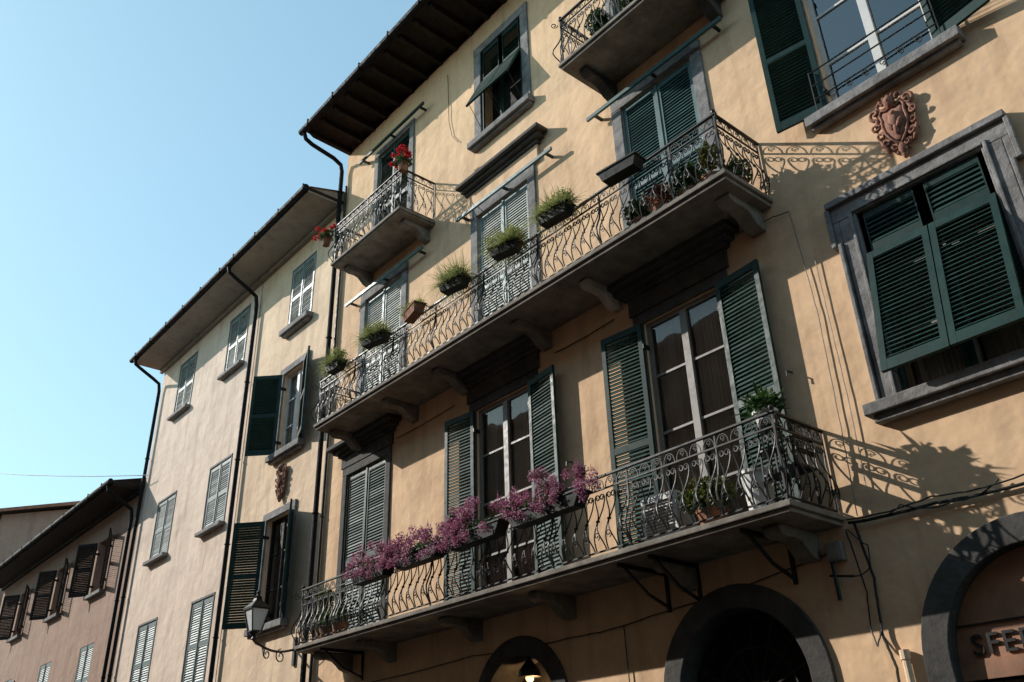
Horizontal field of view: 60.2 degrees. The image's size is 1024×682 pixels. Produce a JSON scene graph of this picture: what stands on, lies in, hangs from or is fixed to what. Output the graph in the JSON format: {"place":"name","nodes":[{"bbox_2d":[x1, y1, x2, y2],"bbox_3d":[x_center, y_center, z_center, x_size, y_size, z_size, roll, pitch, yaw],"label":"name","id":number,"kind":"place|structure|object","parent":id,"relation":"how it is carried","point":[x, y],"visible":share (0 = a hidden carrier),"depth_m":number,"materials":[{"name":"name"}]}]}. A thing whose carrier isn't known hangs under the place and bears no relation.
{"place":"outdoors","nodes":[
{"label":"outdoors","id":0,"kind":"place"},
{"bbox_2d":[0,501,79,605],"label":"apartment building","id":1,"kind":"structure","parent":0,"point":[20,526],"depth_m":39.92,"materials":[{"name":"paint"}]},
{"bbox_2d":[0,0,416,507],"label":"sky","id":2,"kind":"structure","parent":0,"point":[144,143],"materials":[{"name":"blue"}]},
{"bbox_2d":[315,583,334,638],"bbox_3d":[-3.072,4.466,14.550,0.356,0.997,0.365,12,-31,-25],"label":"potted plant","id":3,"kind":"object","parent":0,"point":[326,598],"visible":0.41,"depth_m":14.60,"materials":[{"name":"green plant"}]},
{"bbox_2d":[740,467,774,510],"bbox_3d":[2.452,1.517,8.738,0.345,0.450,0.350,20,-35,-36],"label":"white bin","id":4,"kind":"object","parent":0,"point":[758,495],"visible":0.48,"depth_m":8.66,"materials":[{"name":"paint"}]},
{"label":"pavement","id":5,"kind":"structure","parent":0,"visible":0},
{"bbox_2d":[0,478,146,681],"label":"roof and gutter","id":6,"kind":"structure","parent":5,"relation":"on","point":[103,501],"depth_m":28.13,"materials":[{"name":"brown wood"}]},
{"bbox_2d":[107,264,262,681],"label":"roof and gutter","id":7,"kind":"structure","parent":5,"relation":"on","point":[215,299],"depth_m":24.80,"materials":[{"name":"paint"}]},
{"bbox_2d":[208,183,344,681],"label":"roof and gutter","id":8,"kind":"structure","parent":5,"relation":"on","point":[281,236],"depth_m":21.04,"materials":[{"name":"paint"}]},
{"label":"ground","id":9,"kind":"structure","parent":0,"visible":0},
{"bbox_2d":[0,488,144,681],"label":"walls","id":10,"kind":"structure","parent":9,"relation":"on","point":[68,633],"depth_m":27.63,"materials":[{"name":"paint"}]},
{"bbox_2d":[6,588,103,642],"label":"window sills","id":11,"kind":"structure","parent":10,"relation":"attached to","point":[95,593],"depth_m":28.69,"materials":[{"name":"grey stone"}]},
{"bbox_2d":[0,528,111,681],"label":"shutters","id":12,"kind":"object","parent":10,"relation":"attached to","point":[78,592],"visible":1,"depth_m":28.54,"materials":[{"name":"brown wood"}]},
{"bbox_2d":[112,283,262,681],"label":"walls","id":13,"kind":"structure","parent":9,"relation":"on","point":[195,442],"depth_m":22.78,"materials":[{"name":"beige paint"}]},
{"bbox_2d":[0,473,147,476],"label":"overhead wire","id":14,"kind":"object","parent":13,"relation":"attached to","point":[79,476],"visible":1,"depth_m":27.85,"materials":[{"name":"black metal"}]},
{"bbox_2d":[129,303,250,681],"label":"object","id":15,"kind":"structure","parent":13,"relation":"attached to","point":[224,375],"depth_m":22.56,"materials":[{"name":"grey stone"}]},
{"bbox_2d":[131,307,249,681],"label":"shutters","id":16,"kind":"object","parent":13,"relation":"attached to","point":[198,647],"visible":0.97,"depth_m":21.84,"materials":[{"name":"grey paint"}]},
{"bbox_2d":[216,207,343,681],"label":"walls","id":17,"kind":"structure","parent":9,"relation":"on","point":[241,658],"depth_m":18.86,"materials":[{"name":"beige paint"}]},
{"bbox_2d":[222,253,315,629],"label":"shutters","id":18,"kind":"object","parent":17,"relation":"attached to","point":[263,418],"visible":0.94,"depth_m":18.73,"materials":[{"name":"green paint"}]},
{"bbox_2d":[244,590,297,665],"bbox_3d":[-4.245,5.125,15.848,0.434,1.180,1.300,-21,-34,32],"label":"street lamp","id":19,"kind":"object","parent":17,"relation":"attached to","point":[256,611],"visible":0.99,"depth_m":15.55,"materials":[{"name":"black glass"}]},
{"bbox_2d":[244,250,316,639],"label":"stone surrounds","id":20,"kind":"object","parent":17,"relation":"attached to","point":[298,443],"visible":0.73,"depth_m":18.53,"materials":[{"name":"grey stone"}]},
{"bbox_2d":[275,463,286,501],"bbox_3d":[-4.879,2.978,18.591,0.157,0.851,0.463,20,-35,-36],"label":"coat of arms","id":21,"kind":"object","parent":17,"relation":"attached to","point":[281,474],"visible":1,"depth_m":18.55},
{"bbox_2d":[265,367,302,622],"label":"windows","id":22,"kind":"structure","parent":17,"relation":"attached to","point":[292,428],"depth_m":18.55,"materials":[{"name":"glass"}]},
{"bbox_2d":[312,0,1023,681],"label":"walls","id":23,"kind":"structure","parent":9,"relation":"on","point":[970,442],"depth_m":10.30,"materials":[{"name":"paint"}]},
{"bbox_2d":[328,170,434,261],"bbox_3d":[-2.606,-2.375,17.582,0.875,1.003,2.611,20,-35,-36],"label":"balcony railing","id":24,"kind":"object","parent":23,"relation":"attached to","point":[364,202],"visible":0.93,"depth_m":17.17,"materials":[{"name":"black metal"}]},
{"bbox_2d":[312,223,335,246],"bbox_3d":[-3.894,-2.201,18.448,0.376,0.515,0.585,20,-35,-36],"label":"geranium pot","id":25,"kind":"object","parent":24,"relation":"on","point":[325,237],"visible":1,"depth_m":18.34,"materials":[{"name":"ceramic"}]},
{"bbox_2d":[389,144,412,172],"bbox_3d":[-2.076,-3.430,16.785,0.400,0.525,0.522,20,-35,-36],"label":"geranium pot","id":26,"kind":"object","parent":24,"relation":"on","point":[401,162],"visible":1,"depth_m":16.68,"materials":[{"name":"ceramic"}]},
{"bbox_2d":[330,205,434,287],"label":"balcony slab","id":27,"kind":"structure","parent":23,"relation":"attached to","point":[385,240],"depth_m":17.20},
{"bbox_2d":[298,0,506,681],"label":"roof and gutter","id":28,"kind":"structure","parent":23,"relation":"attached to","point":[415,48],"depth_m":18.57,"materials":[{"name":"brown wood"}]},
{"bbox_2d":[518,656,540,681],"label":"pendant lamp","id":29,"kind":"object","parent":23,"relation":"hanging from","point":[529,670],"visible":0.96,"depth_m":11.53,"materials":[{"name":"black metal"}]},
{"bbox_2d":[310,109,769,422],"bbox_3d":[-0.305,-0.502,13.566,0.975,0.944,9.471,20,-35,-36],"label":"balcony railing","id":30,"kind":"object","parent":23,"relation":"attached to","point":[713,115],"visible":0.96,"depth_m":12.09,"materials":[{"name":"black metal"}]},
{"bbox_2d":[314,345,354,378],"bbox_3d":[-3.175,0.352,15.902,0.779,0.572,1.061,20,-35,-36],"label":"hanging planter","id":31,"kind":"object","parent":30,"relation":"hanging from","point":[335,362],"visible":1,"depth_m":15.76,"materials":[{"name":"plastic"}]},
{"bbox_2d":[348,314,398,355],"bbox_3d":[-2.333,-0.142,15.009,0.803,0.573,1.121,20,-35,-36],"label":"hanging planter","id":32,"kind":"object","parent":30,"relation":"hanging from","point":[373,337],"visible":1,"depth_m":14.88,"materials":[{"name":"plastic"}]},
{"bbox_2d":[396,294,429,323],"bbox_3d":[-1.567,-0.556,14.242,0.473,0.398,0.814,20,-35,-36],"label":"hanging planter","id":33,"kind":"object","parent":30,"relation":"hanging from","point":[413,312],"visible":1,"depth_m":14.12,"materials":[{"name":"ceramic"}]},
{"bbox_2d":[422,253,482,307],"bbox_3d":[-0.878,-0.982,13.537,0.953,0.674,1.355,20,-35,-36],"label":"hanging planter","id":34,"kind":"object","parent":30,"relation":"hanging from","point":[457,278],"visible":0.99,"depth_m":13.41,"materials":[{"name":"plastic"}]},
{"bbox_2d":[470,219,536,275],"bbox_3d":[-0.063,-1.450,12.684,0.940,0.638,1.203,20,-35,-36],"label":"hanging planter","id":35,"kind":"object","parent":30,"relation":"hanging from","point":[504,245],"visible":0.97,"depth_m":12.60,"materials":[{"name":"plastic"}]},
{"bbox_2d":[515,184,589,240],"bbox_3d":[0.587,-1.831,12.020,0.900,0.617,1.220,20,-35,-36],"label":"hanging planter","id":36,"kind":"object","parent":30,"relation":"hanging from","point":[555,211],"visible":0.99,"depth_m":11.89,"materials":[{"name":"plastic"}]},
{"bbox_2d":[596,150,645,186],"bbox_3d":[1.369,-2.201,11.219,0.644,0.266,0.250,-26,-36,37],"label":"hanging planter","id":37,"kind":"object","parent":30,"relation":"hanging from","point":[622,169],"visible":1,"depth_m":11.11,"materials":[{"name":"plastic"}]},
{"bbox_2d":[623,198,649,225],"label":"potted plant","id":38,"kind":"object","parent":30,"relation":"on","point":[645,211],"visible":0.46,"depth_m":11.29,"materials":[{"name":"green plant"}]},
{"bbox_2d":[644,181,675,212],"bbox_3d":[1.855,-1.738,11.035,0.380,0.624,0.418,20,-35,-36],"label":"potted plant","id":39,"kind":"object","parent":30,"relation":"on","point":[656,203],"visible":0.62,"depth_m":11.00,"materials":[{"name":"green plant"}]},
{"bbox_2d":[668,159,705,196],"bbox_3d":[2.155,-1.917,10.831,0.461,0.732,0.516,20,-35,-36],"label":"potted plant","id":40,"kind":"object","parent":30,"relation":"on","point":[690,181],"visible":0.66,"depth_m":10.77,"materials":[{"name":"green plant"}]},
{"bbox_2d":[695,139,720,181],"bbox_3d":[2.381,-2.079,10.607,0.347,0.794,0.334,20,-35,-36],"label":"potted plant","id":41,"kind":"object","parent":30,"relation":"on","point":[703,159],"visible":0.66,"depth_m":10.62,"materials":[{"name":"green plant"}]},
{"bbox_2d":[720,155,751,182],"bbox_3d":[2.708,-1.974,10.661,0.412,0.641,0.440,20,-35,-36],"label":"potted plant","id":42,"kind":"object","parent":30,"relation":"on","point":[739,171],"visible":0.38,"depth_m":10.61,"materials":[{"name":"green plant"}]},
{"bbox_2d":[313,168,772,451],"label":"balcony slab","id":43,"kind":"structure","parent":23,"relation":"attached to","point":[539,313],"depth_m":12.24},
{"bbox_2d":[320,528,798,680],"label":"iron struts","id":44,"kind":"object","parent":23,"relation":"attached to","point":[666,574],"visible":0.95,"depth_m":9.68,"materials":[{"name":"black metal"}]},
{"bbox_2d":[291,404,839,644],"bbox_3d":[-0.190,2.906,11.757,0.975,0.983,9.581,20,-35,-36],"label":"balcony railing","id":45,"kind":"object","parent":23,"relation":"attached to","point":[775,415],"visible":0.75,"depth_m":9.67,"materials":[{"name":"black metal"}]},
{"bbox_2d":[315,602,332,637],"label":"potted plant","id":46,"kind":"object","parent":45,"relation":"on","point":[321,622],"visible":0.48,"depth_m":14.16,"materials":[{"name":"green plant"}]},
{"bbox_2d":[329,601,352,634],"bbox_3d":[-2.727,4.384,13.982,0.329,0.591,0.430,-16,-31,25],"label":"potted plant","id":47,"kind":"object","parent":45,"relation":"on","point":[342,620],"visible":0.56,"depth_m":13.90,"materials":[{"name":"green plant"}]},
{"bbox_2d":[341,536,398,585],"bbox_3d":[-2.066,3.254,12.990,0.450,0.603,1.201,20,-35,-36],"label":"flower box","id":48,"kind":"object","parent":45,"relation":"attached to","point":[370,571],"visible":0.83,"depth_m":12.92,"materials":[{"name":"plastic"}]},
{"bbox_2d":[382,520,446,570],"bbox_3d":[-1.300,2.804,12.213,0.464,0.628,1.364,20,-35,-36],"label":"flower box","id":49,"kind":"object","parent":45,"relation":"attached to","point":[424,551],"visible":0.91,"depth_m":12.13,"materials":[{"name":"plastic"}]},
{"bbox_2d":[435,490,509,551],"bbox_3d":[-0.477,2.301,11.331,0.440,0.648,1.384,20,-35,-36],"label":"flower box","id":50,"kind":"object","parent":45,"relation":"attached to","point":[467,536],"visible":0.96,"depth_m":11.30,"materials":[{"name":"plastic"}]},
{"bbox_2d":[496,456,600,529],"bbox_3d":[0.408,1.806,10.460,0.503,0.658,1.588,20,-35,-36],"label":"flower box","id":51,"kind":"object","parent":45,"relation":"attached to","point":[552,505],"visible":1,"depth_m":10.32,"materials":[{"name":"plastic"}]},
{"bbox_2d":[641,489,696,541],"bbox_3d":[1.728,1.994,9.721,0.332,0.568,0.500,20,-35,-36],"label":"air conditioner","id":52,"kind":"object","parent":45,"relation":"on","point":[662,508],"visible":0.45,"depth_m":9.62,"materials":[{"name":"white paint"}]},
{"bbox_2d":[677,474,737,524],"bbox_3d":[2.033,1.697,9.221,0.448,0.608,0.728,20,-35,-36],"label":"potted plant","id":53,"kind":"object","parent":45,"relation":"on","point":[700,514],"visible":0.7,"depth_m":9.14,"materials":[{"name":"green plant"}]},
{"bbox_2d":[731,380,794,504],"bbox_3d":[2.493,1.021,8.681,0.573,1.270,0.562,-3,-28,1],"label":"potted plant","id":54,"kind":"object","parent":45,"relation":"on","point":[759,402],"visible":0.69,"depth_m":8.73,"materials":[{"name":"green plant"}]},
{"bbox_2d":[294,499,844,672],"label":"balcony slab","id":55,"kind":"structure","parent":23,"relation":"attached to","point":[794,527],"depth_m":10.23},
{"bbox_2d":[774,415,819,507],"bbox_3d":[2.805,1.284,8.853,0.360,0.948,0.378,20,-35,-36],"label":"balcony chair","id":56,"kind":"object","parent":55,"relation":"on","point":[798,468],"visible":0.5,"depth_m":8.81,"materials":[{"name":"black metal"}]},
{"bbox_2d":[551,0,629,62],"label":"balcony railing","id":57,"kind":"object","parent":23,"relation":"attached to","point":[561,21],"visible":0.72,"depth_m":13.39,"materials":[{"name":"black metal"}]},
{"bbox_2d":[585,7,612,35],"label":"potted plant","id":58,"kind":"object","parent":57,"relation":"on","point":[597,26],"visible":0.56,"depth_m":13.17,"materials":[{"name":"green plant"}]},
{"bbox_2d":[614,0,632,11],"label":"potted plant","id":59,"kind":"object","parent":57,"relation":"on","point":[622,4],"visible":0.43,"depth_m":12.80,"materials":[{"name":"green plant"}]},
{"bbox_2d":[558,0,722,100],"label":"balcony slab","id":60,"kind":"structure","parent":23,"relation":"attached to","point":[606,58],"depth_m":12.79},
{"bbox_2d":[295,75,1023,681],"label":"electric cable","id":61,"kind":"object","parent":23,"relation":"attached to","point":[893,513],"visible":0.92,"depth_m":8.38,"materials":[{"name":"black rubber"}]},
{"bbox_2d":[326,0,1023,681],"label":"stone surrounds","id":62,"kind":"object","parent":23,"relation":"attached to","point":[688,270],"visible":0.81,"depth_m":9.73,"materials":[{"name":"grey stone"}]},
{"bbox_2d":[341,0,1023,629],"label":"shutters","id":63,"kind":"object","parent":23,"relation":"attached to","point":[663,116],"visible":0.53,"depth_m":10.99,"materials":[{"name":"green paint"}]},
{"bbox_2d":[479,0,1023,589],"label":"windows","id":64,"kind":"structure","parent":23,"relation":"attached to","point":[691,384],"depth_m":10.87,"materials":[{"name":"grey wood"}]},
{"bbox_2d":[699,616,806,681],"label":"fanlight door","id":65,"kind":"structure","parent":23,"relation":"attached to","point":[752,647],"depth_m":9.27,"materials":[{"name":"black metal"}]},
{"bbox_2d":[566,0,940,465],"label":"window guard","id":66,"kind":"object","parent":23,"relation":"attached to","point":[891,51],"visible":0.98,"depth_m":9.82,"materials":[{"name":"black metal"}]},
{"bbox_2d":[824,540,847,562],"bbox_3d":[3.136,2.044,8.565,0.100,0.180,0.160,20,-35,-36],"label":"junction box","id":67,"kind":"object","parent":23,"relation":"attached to","point":[835,551],"visible":1,"depth_m":8.53,"materials":[{"name":"grey plastic"}]},
{"bbox_2d":[829,562,854,600],"bbox_3d":[3.151,2.198,8.471,0.038,0.541,0.254,20,-35,-36],"label":"wall hook","id":68,"kind":"object","parent":23,"relation":"attached to","point":[835,576],"depth_m":8.45,"materials":[{"name":"black metal"}]},
{"bbox_2d":[868,90,919,157],"bbox_3d":[4.083,-2.294,9.395,0.157,0.861,0.521,20,-35,-36],"label":"coat of arms","id":69,"kind":"object","parent":23,"relation":"attached to","point":[898,126],"visible":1,"depth_m":9.38},
{"bbox_2d":[898,649,914,681],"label":"wall pipe","id":70,"kind":"object","parent":23,"relation":"attached to","point":[905,656],"depth_m":7.73,"materials":[{"name":"beige paint"}]},
{"bbox_2d":[956,546,1023,681],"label":"shop sign board","id":71,"kind":"object","parent":23,"relation":"attached to","point":[993,600],"visible":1,"depth_m":7.46,"materials":[{"name":"metal"},{"name":"red brown wood"}]},
{"bbox_2d":[970,627,1023,655],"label":"sign letters","id":72,"kind":"object","parent":71,"relation":"attached to","point":[990,642],"visible":1,"depth_m":7.37,"materials":[{"name":"grey metal"}]}
]}

